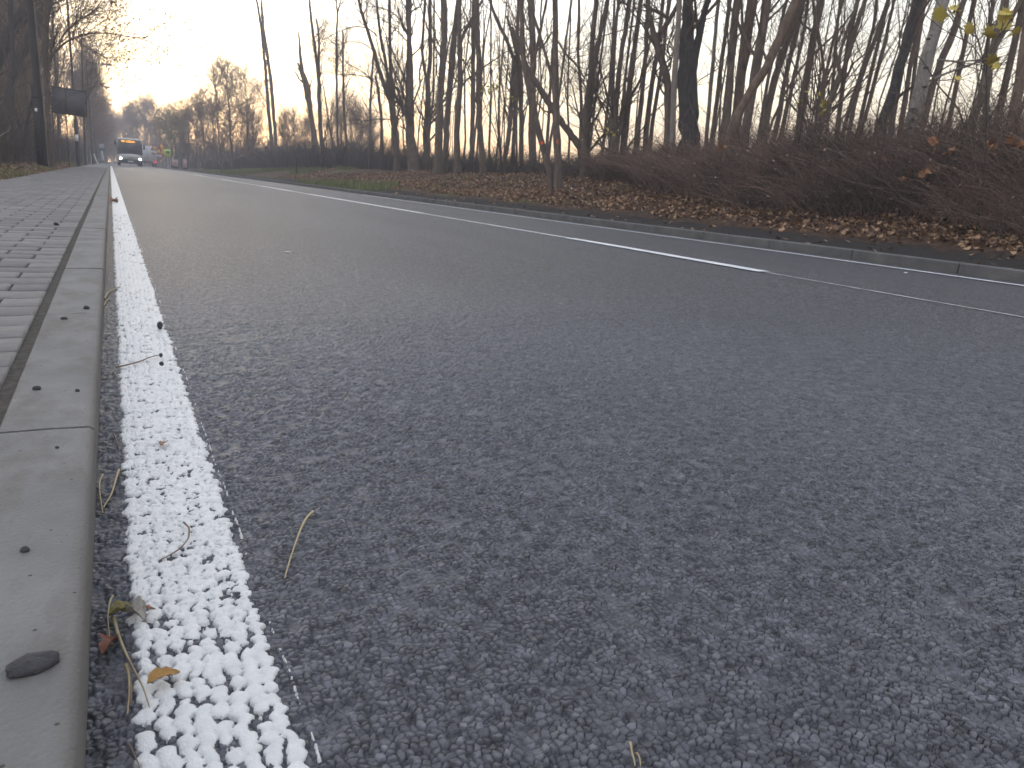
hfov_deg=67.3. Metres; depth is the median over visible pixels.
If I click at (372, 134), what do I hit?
bare tree
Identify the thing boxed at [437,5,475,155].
bare tree
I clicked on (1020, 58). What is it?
bare tree
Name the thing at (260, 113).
bare tree
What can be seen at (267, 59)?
bare tree
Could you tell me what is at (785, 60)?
bare tree
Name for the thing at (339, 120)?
bare tree
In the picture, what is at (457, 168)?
bare tree
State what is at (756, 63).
bare tree
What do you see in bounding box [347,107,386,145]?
bare tree
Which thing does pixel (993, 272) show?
kerb
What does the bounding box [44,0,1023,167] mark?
sky
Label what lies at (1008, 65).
bare tree
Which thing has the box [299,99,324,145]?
bare tree
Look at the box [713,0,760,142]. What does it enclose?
bare tree
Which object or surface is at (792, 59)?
bare tree
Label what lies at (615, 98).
bare tree
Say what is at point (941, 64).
bare tree
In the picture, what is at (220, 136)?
bare tree
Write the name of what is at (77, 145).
street lamp
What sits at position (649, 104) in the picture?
bare tree
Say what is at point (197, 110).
bare tree
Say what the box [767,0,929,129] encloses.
bare tree
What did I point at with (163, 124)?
bare tree
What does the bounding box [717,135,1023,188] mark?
leaves
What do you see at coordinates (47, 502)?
kerb
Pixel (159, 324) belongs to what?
pebble
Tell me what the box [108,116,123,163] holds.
bare tree
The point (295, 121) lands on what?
bare tree
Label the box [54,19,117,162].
bare tree
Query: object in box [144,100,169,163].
bare tree
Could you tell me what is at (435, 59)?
bare tree
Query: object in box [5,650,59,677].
stone
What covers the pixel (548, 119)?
bare tree
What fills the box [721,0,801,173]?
bare tree
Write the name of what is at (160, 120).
bare tree
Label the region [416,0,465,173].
bare tree
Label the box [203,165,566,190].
bank grass
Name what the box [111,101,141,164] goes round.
bare tree
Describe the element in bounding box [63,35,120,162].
bare tree
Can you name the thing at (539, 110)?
bare tree
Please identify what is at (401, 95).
bare tree
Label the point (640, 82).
bare tree
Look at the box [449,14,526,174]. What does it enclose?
young tree
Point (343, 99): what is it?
bare tree
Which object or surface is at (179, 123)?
bare tree
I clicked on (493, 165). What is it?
grey undergrowth
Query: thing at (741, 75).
bare tree
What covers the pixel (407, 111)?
bare tree
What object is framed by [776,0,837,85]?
bare tree
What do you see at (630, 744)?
stalk
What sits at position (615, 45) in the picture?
bare tree
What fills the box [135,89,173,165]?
bare tree
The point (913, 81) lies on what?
bare tree
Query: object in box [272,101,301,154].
bare tree
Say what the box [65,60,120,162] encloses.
bare tree
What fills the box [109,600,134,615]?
leaf
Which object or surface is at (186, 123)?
bare tree
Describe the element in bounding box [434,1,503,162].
bare tree
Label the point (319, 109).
bare tree
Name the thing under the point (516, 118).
bare tree
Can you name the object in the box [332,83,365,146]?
bare tree
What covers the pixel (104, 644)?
leaf
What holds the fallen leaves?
on the ground at (937, 249)
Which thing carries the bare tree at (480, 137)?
on the ground at (937, 249)
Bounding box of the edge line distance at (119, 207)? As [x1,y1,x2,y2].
[110,166,127,214]
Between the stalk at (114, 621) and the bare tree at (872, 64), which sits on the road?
the stalk at (114, 621)
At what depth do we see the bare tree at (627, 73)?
28.61 m
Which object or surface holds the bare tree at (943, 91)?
on the ground at (937, 249)
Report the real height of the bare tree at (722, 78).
13.398 m
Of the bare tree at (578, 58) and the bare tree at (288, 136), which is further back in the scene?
the bare tree at (288, 136)
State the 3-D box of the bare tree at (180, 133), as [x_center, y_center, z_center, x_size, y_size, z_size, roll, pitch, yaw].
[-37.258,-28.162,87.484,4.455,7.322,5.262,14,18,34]
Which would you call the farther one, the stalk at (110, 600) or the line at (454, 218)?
the line at (454, 218)
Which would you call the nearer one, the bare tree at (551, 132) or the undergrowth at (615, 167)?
the undergrowth at (615, 167)
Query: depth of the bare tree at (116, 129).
187.90 m
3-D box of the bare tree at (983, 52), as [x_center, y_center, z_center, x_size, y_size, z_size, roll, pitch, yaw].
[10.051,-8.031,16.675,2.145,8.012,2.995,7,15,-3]
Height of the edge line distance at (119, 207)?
0.256 m
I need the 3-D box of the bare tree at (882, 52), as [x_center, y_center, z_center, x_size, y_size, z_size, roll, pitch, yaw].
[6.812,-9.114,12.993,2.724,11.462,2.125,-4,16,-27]
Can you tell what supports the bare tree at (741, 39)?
on the ground at (937, 249)
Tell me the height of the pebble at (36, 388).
0.010 m
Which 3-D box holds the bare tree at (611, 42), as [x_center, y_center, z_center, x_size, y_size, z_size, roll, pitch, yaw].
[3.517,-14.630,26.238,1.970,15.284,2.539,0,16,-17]
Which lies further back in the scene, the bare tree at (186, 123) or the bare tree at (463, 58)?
the bare tree at (186, 123)
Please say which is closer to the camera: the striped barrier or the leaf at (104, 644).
the leaf at (104, 644)
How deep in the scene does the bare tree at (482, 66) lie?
36.89 m
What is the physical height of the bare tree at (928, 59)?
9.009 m
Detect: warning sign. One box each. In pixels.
[151,145,157,167]
[156,149,161,167]
[158,143,164,167]
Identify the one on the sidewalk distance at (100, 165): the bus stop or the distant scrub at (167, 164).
the bus stop
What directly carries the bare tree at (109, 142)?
on the ground at (937, 249)
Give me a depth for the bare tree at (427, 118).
29.27 m
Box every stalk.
[107,595,113,636]
[111,616,149,707]
[123,663,129,714]
[629,741,635,765]
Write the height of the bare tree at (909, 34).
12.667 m
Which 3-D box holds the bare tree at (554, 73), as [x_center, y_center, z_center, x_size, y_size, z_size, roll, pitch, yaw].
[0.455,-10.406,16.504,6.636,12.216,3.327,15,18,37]
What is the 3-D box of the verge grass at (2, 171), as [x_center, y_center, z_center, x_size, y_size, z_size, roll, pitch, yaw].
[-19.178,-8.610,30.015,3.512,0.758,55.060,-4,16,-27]
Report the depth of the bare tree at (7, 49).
26.87 m
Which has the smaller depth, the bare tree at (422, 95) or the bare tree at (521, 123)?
the bare tree at (521, 123)
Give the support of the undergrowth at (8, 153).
on the ground at (937, 249)
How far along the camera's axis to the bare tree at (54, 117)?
58.49 m
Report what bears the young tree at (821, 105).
on the ground at (937, 249)
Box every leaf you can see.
[98,633,121,654]
[109,196,118,202]
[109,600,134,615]
[133,604,155,613]
[147,666,179,683]
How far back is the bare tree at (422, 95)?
45.84 m
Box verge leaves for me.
[0,160,84,179]
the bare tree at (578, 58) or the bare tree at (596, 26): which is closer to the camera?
the bare tree at (578, 58)
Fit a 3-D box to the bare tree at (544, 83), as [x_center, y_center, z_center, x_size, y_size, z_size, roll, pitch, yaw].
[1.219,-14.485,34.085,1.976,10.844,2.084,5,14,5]
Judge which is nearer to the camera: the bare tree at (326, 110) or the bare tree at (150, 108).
the bare tree at (326, 110)
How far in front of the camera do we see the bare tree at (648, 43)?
23.10 m
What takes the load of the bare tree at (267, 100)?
on the ground at (937, 249)
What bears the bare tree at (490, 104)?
on the ground at (937, 249)
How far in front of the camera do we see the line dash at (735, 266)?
5.37 m
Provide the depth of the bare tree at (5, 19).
29.93 m
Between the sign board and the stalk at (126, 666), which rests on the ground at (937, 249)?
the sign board
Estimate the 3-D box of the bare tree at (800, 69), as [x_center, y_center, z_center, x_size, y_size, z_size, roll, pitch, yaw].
[7.227,-8.971,13.876,4.400,10.857,1.820,-7,18,-36]
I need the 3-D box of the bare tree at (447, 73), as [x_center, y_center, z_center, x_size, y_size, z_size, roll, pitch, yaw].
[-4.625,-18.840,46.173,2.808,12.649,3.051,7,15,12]
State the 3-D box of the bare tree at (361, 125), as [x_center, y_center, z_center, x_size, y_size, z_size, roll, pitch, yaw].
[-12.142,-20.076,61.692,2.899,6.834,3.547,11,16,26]
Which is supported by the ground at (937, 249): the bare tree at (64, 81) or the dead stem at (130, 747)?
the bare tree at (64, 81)
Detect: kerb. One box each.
[0,165,109,767]
[158,167,1023,282]
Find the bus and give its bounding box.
[114,138,144,166]
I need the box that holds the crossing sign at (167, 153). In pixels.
[164,149,170,168]
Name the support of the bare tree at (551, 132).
on the ground at (937, 249)
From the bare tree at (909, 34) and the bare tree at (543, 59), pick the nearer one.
the bare tree at (909, 34)
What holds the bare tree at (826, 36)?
on the ground at (937, 249)
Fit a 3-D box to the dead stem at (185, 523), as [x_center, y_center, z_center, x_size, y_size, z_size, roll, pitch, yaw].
[-0.412,0.193,0.956,0.021,0.005,0.104,2,15,-9]
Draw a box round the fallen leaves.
[273,167,1023,254]
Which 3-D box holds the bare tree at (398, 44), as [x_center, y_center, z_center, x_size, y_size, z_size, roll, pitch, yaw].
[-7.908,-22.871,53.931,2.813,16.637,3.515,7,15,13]
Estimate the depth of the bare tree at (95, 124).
87.21 m
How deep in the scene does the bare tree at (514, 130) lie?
25.48 m
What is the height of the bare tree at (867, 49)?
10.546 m
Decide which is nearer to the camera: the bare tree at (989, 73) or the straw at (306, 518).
the straw at (306, 518)
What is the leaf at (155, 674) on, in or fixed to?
on the edge line at (208, 659)
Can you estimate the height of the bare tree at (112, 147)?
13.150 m
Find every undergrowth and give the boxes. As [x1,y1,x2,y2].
[0,83,89,164]
[273,131,775,177]
[551,51,1023,236]
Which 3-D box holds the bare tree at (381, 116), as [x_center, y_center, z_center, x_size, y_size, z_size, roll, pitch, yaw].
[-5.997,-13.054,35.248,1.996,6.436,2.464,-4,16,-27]
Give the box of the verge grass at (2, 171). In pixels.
[0,158,86,179]
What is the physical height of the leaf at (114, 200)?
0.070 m
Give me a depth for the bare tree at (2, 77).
30.09 m
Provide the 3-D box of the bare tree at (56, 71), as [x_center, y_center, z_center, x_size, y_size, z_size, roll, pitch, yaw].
[-19.284,-15.734,31.492,2.392,13.186,3.868,-4,16,-27]
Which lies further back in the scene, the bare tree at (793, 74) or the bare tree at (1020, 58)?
the bare tree at (793, 74)
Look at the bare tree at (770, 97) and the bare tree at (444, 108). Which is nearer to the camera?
the bare tree at (770, 97)
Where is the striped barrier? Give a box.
[182,159,187,168]
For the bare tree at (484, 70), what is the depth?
34.89 m
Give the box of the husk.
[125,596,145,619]
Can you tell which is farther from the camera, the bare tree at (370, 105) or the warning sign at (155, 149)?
the warning sign at (155, 149)
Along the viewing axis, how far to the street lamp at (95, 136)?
85.61 m
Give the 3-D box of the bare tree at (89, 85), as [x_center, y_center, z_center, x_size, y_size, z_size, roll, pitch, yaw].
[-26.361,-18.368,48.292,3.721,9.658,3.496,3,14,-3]
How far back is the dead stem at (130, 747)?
0.61 m
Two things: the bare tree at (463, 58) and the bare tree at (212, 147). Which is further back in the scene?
the bare tree at (212, 147)
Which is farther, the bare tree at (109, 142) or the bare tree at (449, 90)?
the bare tree at (109, 142)
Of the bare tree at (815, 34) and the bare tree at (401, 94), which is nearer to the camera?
the bare tree at (815, 34)
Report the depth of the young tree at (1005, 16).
7.91 m
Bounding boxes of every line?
[112,215,321,767]
[142,166,567,237]
[367,195,1023,285]
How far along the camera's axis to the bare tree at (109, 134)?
119.82 m
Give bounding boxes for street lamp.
[66,4,80,166]
[86,63,111,163]
[92,86,110,163]
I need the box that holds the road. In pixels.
[85,163,1023,767]
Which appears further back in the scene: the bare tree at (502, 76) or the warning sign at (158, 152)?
the warning sign at (158, 152)
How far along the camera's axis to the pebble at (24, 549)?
0.78 m
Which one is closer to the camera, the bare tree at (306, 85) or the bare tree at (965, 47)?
the bare tree at (965, 47)
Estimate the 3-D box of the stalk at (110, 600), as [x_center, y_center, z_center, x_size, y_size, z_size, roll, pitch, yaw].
[-0.413,0.236,0.791,0.006,0.007,0.082,-4,16,-27]
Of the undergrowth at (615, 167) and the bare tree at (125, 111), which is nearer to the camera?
the undergrowth at (615, 167)
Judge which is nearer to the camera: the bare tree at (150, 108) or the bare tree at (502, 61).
the bare tree at (502, 61)
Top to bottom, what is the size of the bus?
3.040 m
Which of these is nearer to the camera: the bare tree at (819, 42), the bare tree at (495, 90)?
the bare tree at (819, 42)
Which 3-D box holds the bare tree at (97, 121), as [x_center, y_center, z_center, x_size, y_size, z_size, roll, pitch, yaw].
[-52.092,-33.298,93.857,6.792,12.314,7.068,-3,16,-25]
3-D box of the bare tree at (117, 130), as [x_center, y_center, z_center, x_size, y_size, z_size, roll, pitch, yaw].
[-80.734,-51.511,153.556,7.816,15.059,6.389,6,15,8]
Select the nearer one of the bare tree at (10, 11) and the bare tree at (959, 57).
the bare tree at (959, 57)
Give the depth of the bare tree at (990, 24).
16.32 m
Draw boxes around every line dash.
[310,194,420,212]
[568,238,764,270]
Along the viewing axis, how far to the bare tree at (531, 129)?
22.10 m
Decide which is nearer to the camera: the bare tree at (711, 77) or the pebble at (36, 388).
the pebble at (36, 388)
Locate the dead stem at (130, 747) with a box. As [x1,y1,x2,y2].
[127,742,139,766]
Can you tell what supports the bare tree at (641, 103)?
on the ground at (937, 249)
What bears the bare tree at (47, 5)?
on the ground at (937, 249)
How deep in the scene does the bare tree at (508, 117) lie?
23.32 m
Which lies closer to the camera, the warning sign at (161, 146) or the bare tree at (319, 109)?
the bare tree at (319, 109)
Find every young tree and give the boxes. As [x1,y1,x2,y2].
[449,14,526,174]
[547,18,657,179]
[734,0,982,151]
[878,0,1023,231]
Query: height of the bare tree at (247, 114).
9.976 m
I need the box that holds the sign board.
[49,85,86,166]
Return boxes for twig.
[116,355,158,367]
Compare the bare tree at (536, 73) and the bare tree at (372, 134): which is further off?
the bare tree at (372, 134)
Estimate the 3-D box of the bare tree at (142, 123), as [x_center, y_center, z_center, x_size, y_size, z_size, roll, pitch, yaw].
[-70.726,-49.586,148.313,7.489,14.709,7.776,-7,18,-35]
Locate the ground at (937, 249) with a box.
[3,160,1023,269]
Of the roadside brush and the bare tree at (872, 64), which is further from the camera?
the roadside brush
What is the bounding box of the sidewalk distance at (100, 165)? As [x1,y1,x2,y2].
[82,163,108,167]
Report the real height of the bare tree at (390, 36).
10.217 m
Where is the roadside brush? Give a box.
[197,133,421,169]
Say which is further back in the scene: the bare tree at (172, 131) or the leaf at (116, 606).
the bare tree at (172, 131)
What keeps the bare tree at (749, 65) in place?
on the ground at (937, 249)
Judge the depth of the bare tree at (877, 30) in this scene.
14.05 m
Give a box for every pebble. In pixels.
[20,546,29,552]
[32,386,40,389]
[157,321,162,328]
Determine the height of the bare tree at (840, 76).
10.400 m
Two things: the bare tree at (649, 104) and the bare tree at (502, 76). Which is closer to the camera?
the bare tree at (649, 104)
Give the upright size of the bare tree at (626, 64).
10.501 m
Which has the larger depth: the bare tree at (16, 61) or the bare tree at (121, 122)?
the bare tree at (121, 122)
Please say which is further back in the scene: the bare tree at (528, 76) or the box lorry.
the box lorry
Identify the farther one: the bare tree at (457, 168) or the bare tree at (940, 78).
the bare tree at (457, 168)
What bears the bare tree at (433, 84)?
on the ground at (937, 249)
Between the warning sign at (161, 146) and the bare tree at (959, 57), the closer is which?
the bare tree at (959, 57)
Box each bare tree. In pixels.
[0,0,42,75]
[0,0,48,160]
[0,0,50,120]
[0,0,62,127]
[0,0,73,156]
[0,0,103,162]
[0,3,69,140]
[1,0,40,99]
[3,0,213,167]
[20,31,87,136]
[29,5,66,126]
[36,2,74,164]
[43,0,133,140]
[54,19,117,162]
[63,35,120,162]
[65,20,119,164]
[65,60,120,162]
[66,74,115,154]
[67,61,110,163]
[78,66,125,153]
[96,69,119,162]
[101,95,119,162]
[103,107,116,162]
[105,106,117,163]
[107,100,126,162]
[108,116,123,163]
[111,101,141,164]
[111,111,129,162]
[112,102,132,163]
[115,96,139,164]
[119,91,150,143]
[122,87,157,165]
[132,88,169,148]
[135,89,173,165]
[135,98,154,164]
[142,98,176,161]
[143,95,192,167]
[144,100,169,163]
[151,94,191,159]
[158,89,194,167]
[158,108,204,162]
[168,88,202,168]
[171,79,211,168]
[184,78,223,169]
[191,45,248,169]
[196,47,264,169]
[196,91,225,168]
[214,47,275,160]
[224,72,279,156]
[249,0,278,154]
[251,0,276,159]
[268,108,297,149]
[271,29,319,162]
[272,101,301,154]
[277,104,307,149]
[286,112,316,151]
[295,0,406,171]
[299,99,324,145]
[301,0,333,153]
[306,81,343,160]
[310,16,362,153]
[316,92,345,147]
[317,0,434,171]
[319,0,350,148]
[330,94,354,150]
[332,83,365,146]
[347,90,376,149]
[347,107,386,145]
[350,41,386,151]
[355,104,390,147]
[364,45,393,169]
[369,0,418,170]
[377,0,404,141]
[391,0,414,139]
[394,6,417,152]
[404,0,467,170]
[413,0,450,131]
[413,3,438,149]
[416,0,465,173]
[419,4,452,124]
[420,0,455,152]
[425,0,528,174]
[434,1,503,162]
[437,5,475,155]
[437,23,468,152]
[438,0,512,174]
[442,0,489,172]
[447,0,469,122]
[451,0,510,158]
[453,0,475,170]
[462,1,503,124]
[467,0,514,149]
[476,0,528,159]
[480,0,549,172]
[480,0,552,172]
[485,0,508,145]
[485,0,574,173]
[486,0,508,171]
[486,0,558,171]
[491,0,553,189]
[493,40,523,162]
[494,0,526,160]
[494,0,592,175]
[510,0,573,116]
[523,0,546,130]
[525,19,572,170]
[527,0,664,189]
[532,0,602,161]
[536,0,567,105]
[537,0,560,159]
[539,0,676,174]
[541,0,604,155]
[546,0,637,176]
[548,0,600,157]
[562,0,738,152]
[575,0,642,95]
[584,0,610,108]
[584,1,616,152]
[586,0,630,156]
[604,0,671,143]
[610,1,642,145]
[620,0,674,156]
[628,0,683,182]
[631,0,669,147]
[631,0,674,146]
[632,0,720,152]
[643,0,714,147]
[645,0,675,148]
[659,0,724,156]
[693,0,759,106]
[698,2,760,132]
[699,3,735,141]
[702,0,731,145]
[704,0,747,145]
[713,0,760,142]
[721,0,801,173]
[723,0,834,146]
[731,0,786,143]
[733,0,768,134]
[752,0,939,131]
[754,0,842,141]
[757,1,811,135]
[757,1,876,141]
[763,2,832,137]
[765,0,830,138]
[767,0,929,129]
[767,2,901,138]
[769,0,807,133]
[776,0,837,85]
[788,0,824,139]
[804,0,869,128]
[812,0,865,113]
[829,0,889,134]
[836,0,878,128]
[837,0,969,139]
[855,1,1019,137]
[856,0,907,134]
[860,0,894,127]
[868,1,931,121]
[871,0,1022,150]
[887,0,933,134]
[894,0,927,130]
[894,0,951,105]
[900,0,1023,159]
[921,0,966,128]
[931,0,966,122]
[943,0,976,114]
[945,0,1013,89]
[947,0,995,136]
[957,0,1014,118]
[965,0,1022,142]
[981,13,1023,161]
[994,0,1023,127]
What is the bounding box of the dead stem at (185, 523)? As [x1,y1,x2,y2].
[160,521,189,559]
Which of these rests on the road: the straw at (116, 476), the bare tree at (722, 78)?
the straw at (116, 476)
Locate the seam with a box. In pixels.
[761,271,1022,316]
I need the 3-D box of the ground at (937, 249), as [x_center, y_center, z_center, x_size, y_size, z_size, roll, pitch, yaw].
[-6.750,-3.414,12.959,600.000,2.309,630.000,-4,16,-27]
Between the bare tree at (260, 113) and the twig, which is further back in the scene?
the bare tree at (260, 113)
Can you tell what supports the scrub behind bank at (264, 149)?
on the ground at (937, 249)
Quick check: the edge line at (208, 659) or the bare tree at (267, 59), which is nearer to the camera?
the edge line at (208, 659)
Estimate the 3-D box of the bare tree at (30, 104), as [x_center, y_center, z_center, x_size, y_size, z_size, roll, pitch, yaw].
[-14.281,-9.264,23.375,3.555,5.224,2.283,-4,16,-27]
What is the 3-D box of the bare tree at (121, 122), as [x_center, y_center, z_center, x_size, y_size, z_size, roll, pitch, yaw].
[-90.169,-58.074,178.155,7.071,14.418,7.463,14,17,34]
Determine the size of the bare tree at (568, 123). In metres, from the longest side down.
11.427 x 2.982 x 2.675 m
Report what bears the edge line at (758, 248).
on the road
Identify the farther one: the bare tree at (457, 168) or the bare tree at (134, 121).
the bare tree at (134, 121)
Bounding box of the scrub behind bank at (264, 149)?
[207,132,461,162]
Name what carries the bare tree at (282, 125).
on the ground at (937, 249)
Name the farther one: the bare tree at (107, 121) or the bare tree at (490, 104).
the bare tree at (107, 121)
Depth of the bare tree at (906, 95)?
13.89 m
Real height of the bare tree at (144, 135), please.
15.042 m
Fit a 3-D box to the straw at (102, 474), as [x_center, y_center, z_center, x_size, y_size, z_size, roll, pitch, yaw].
[-0.581,0.153,1.087,0.007,0.005,0.147,-4,16,-27]
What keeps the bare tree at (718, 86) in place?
on the ground at (937, 249)
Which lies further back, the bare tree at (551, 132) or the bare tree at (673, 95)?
the bare tree at (551, 132)
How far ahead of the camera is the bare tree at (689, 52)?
14.86 m
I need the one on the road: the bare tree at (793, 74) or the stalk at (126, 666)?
the stalk at (126, 666)
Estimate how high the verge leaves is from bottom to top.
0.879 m
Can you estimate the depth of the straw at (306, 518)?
0.97 m
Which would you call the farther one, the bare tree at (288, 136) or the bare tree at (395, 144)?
the bare tree at (288, 136)
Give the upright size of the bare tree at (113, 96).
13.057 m
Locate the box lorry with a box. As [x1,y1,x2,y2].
[137,146,156,166]
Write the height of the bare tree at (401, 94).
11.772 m
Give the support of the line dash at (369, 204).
on the road
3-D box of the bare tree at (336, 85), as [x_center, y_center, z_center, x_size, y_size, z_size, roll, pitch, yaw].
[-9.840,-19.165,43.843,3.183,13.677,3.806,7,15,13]
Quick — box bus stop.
[98,144,105,164]
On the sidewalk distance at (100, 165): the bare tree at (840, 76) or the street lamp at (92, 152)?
the street lamp at (92, 152)
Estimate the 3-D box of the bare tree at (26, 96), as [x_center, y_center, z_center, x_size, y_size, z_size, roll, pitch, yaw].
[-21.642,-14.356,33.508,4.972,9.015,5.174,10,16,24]
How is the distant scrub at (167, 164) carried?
on the ground at (937, 249)
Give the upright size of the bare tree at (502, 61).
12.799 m
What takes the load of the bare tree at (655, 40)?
on the ground at (937, 249)
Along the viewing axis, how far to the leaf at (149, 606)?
0.80 m
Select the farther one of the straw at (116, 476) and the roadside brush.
the roadside brush
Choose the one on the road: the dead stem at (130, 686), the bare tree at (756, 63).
the dead stem at (130, 686)
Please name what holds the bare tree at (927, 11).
on the ground at (937, 249)
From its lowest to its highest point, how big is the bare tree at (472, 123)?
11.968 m
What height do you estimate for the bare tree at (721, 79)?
8.051 m
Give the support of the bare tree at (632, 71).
on the ground at (937, 249)
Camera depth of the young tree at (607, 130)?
16.74 m
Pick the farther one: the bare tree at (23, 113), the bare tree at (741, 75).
the bare tree at (23, 113)
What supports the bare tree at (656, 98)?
on the ground at (937, 249)
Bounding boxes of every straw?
[98,473,103,512]
[103,468,119,507]
[284,510,313,578]
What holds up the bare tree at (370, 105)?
on the ground at (937, 249)
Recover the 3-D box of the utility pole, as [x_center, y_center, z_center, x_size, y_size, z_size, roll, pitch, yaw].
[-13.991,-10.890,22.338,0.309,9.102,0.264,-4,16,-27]
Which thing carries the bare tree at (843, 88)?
on the ground at (937, 249)
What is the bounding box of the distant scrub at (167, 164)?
[53,115,468,168]
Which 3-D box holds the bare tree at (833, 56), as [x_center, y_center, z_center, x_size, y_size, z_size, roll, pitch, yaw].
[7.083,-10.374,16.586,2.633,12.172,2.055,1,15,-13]
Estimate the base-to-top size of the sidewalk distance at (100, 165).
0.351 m
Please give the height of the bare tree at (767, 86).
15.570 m
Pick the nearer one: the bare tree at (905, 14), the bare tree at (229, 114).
the bare tree at (905, 14)
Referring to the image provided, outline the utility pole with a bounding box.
[26,0,48,166]
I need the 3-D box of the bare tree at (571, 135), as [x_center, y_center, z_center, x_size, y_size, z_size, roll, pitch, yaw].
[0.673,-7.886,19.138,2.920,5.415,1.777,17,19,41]
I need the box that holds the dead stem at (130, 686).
[129,667,131,703]
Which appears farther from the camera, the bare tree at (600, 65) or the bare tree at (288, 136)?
the bare tree at (288, 136)
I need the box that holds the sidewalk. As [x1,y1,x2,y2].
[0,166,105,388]
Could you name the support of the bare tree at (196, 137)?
on the ground at (937, 249)
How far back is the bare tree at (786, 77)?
16.33 m
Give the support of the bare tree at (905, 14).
on the ground at (937, 249)
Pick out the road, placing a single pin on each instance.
(573, 503)
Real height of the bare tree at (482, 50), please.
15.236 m
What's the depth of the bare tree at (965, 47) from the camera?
14.78 m
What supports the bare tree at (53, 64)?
on the ground at (937, 249)
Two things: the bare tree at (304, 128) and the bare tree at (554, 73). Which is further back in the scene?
the bare tree at (304, 128)
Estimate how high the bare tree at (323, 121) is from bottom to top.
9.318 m
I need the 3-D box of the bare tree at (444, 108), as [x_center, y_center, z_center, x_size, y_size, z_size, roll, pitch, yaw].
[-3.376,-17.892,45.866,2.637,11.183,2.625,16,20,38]
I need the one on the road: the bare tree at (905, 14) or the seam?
the seam
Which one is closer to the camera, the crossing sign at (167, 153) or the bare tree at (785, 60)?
the bare tree at (785, 60)
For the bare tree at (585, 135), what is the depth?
19.02 m
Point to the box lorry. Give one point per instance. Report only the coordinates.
(148, 157)

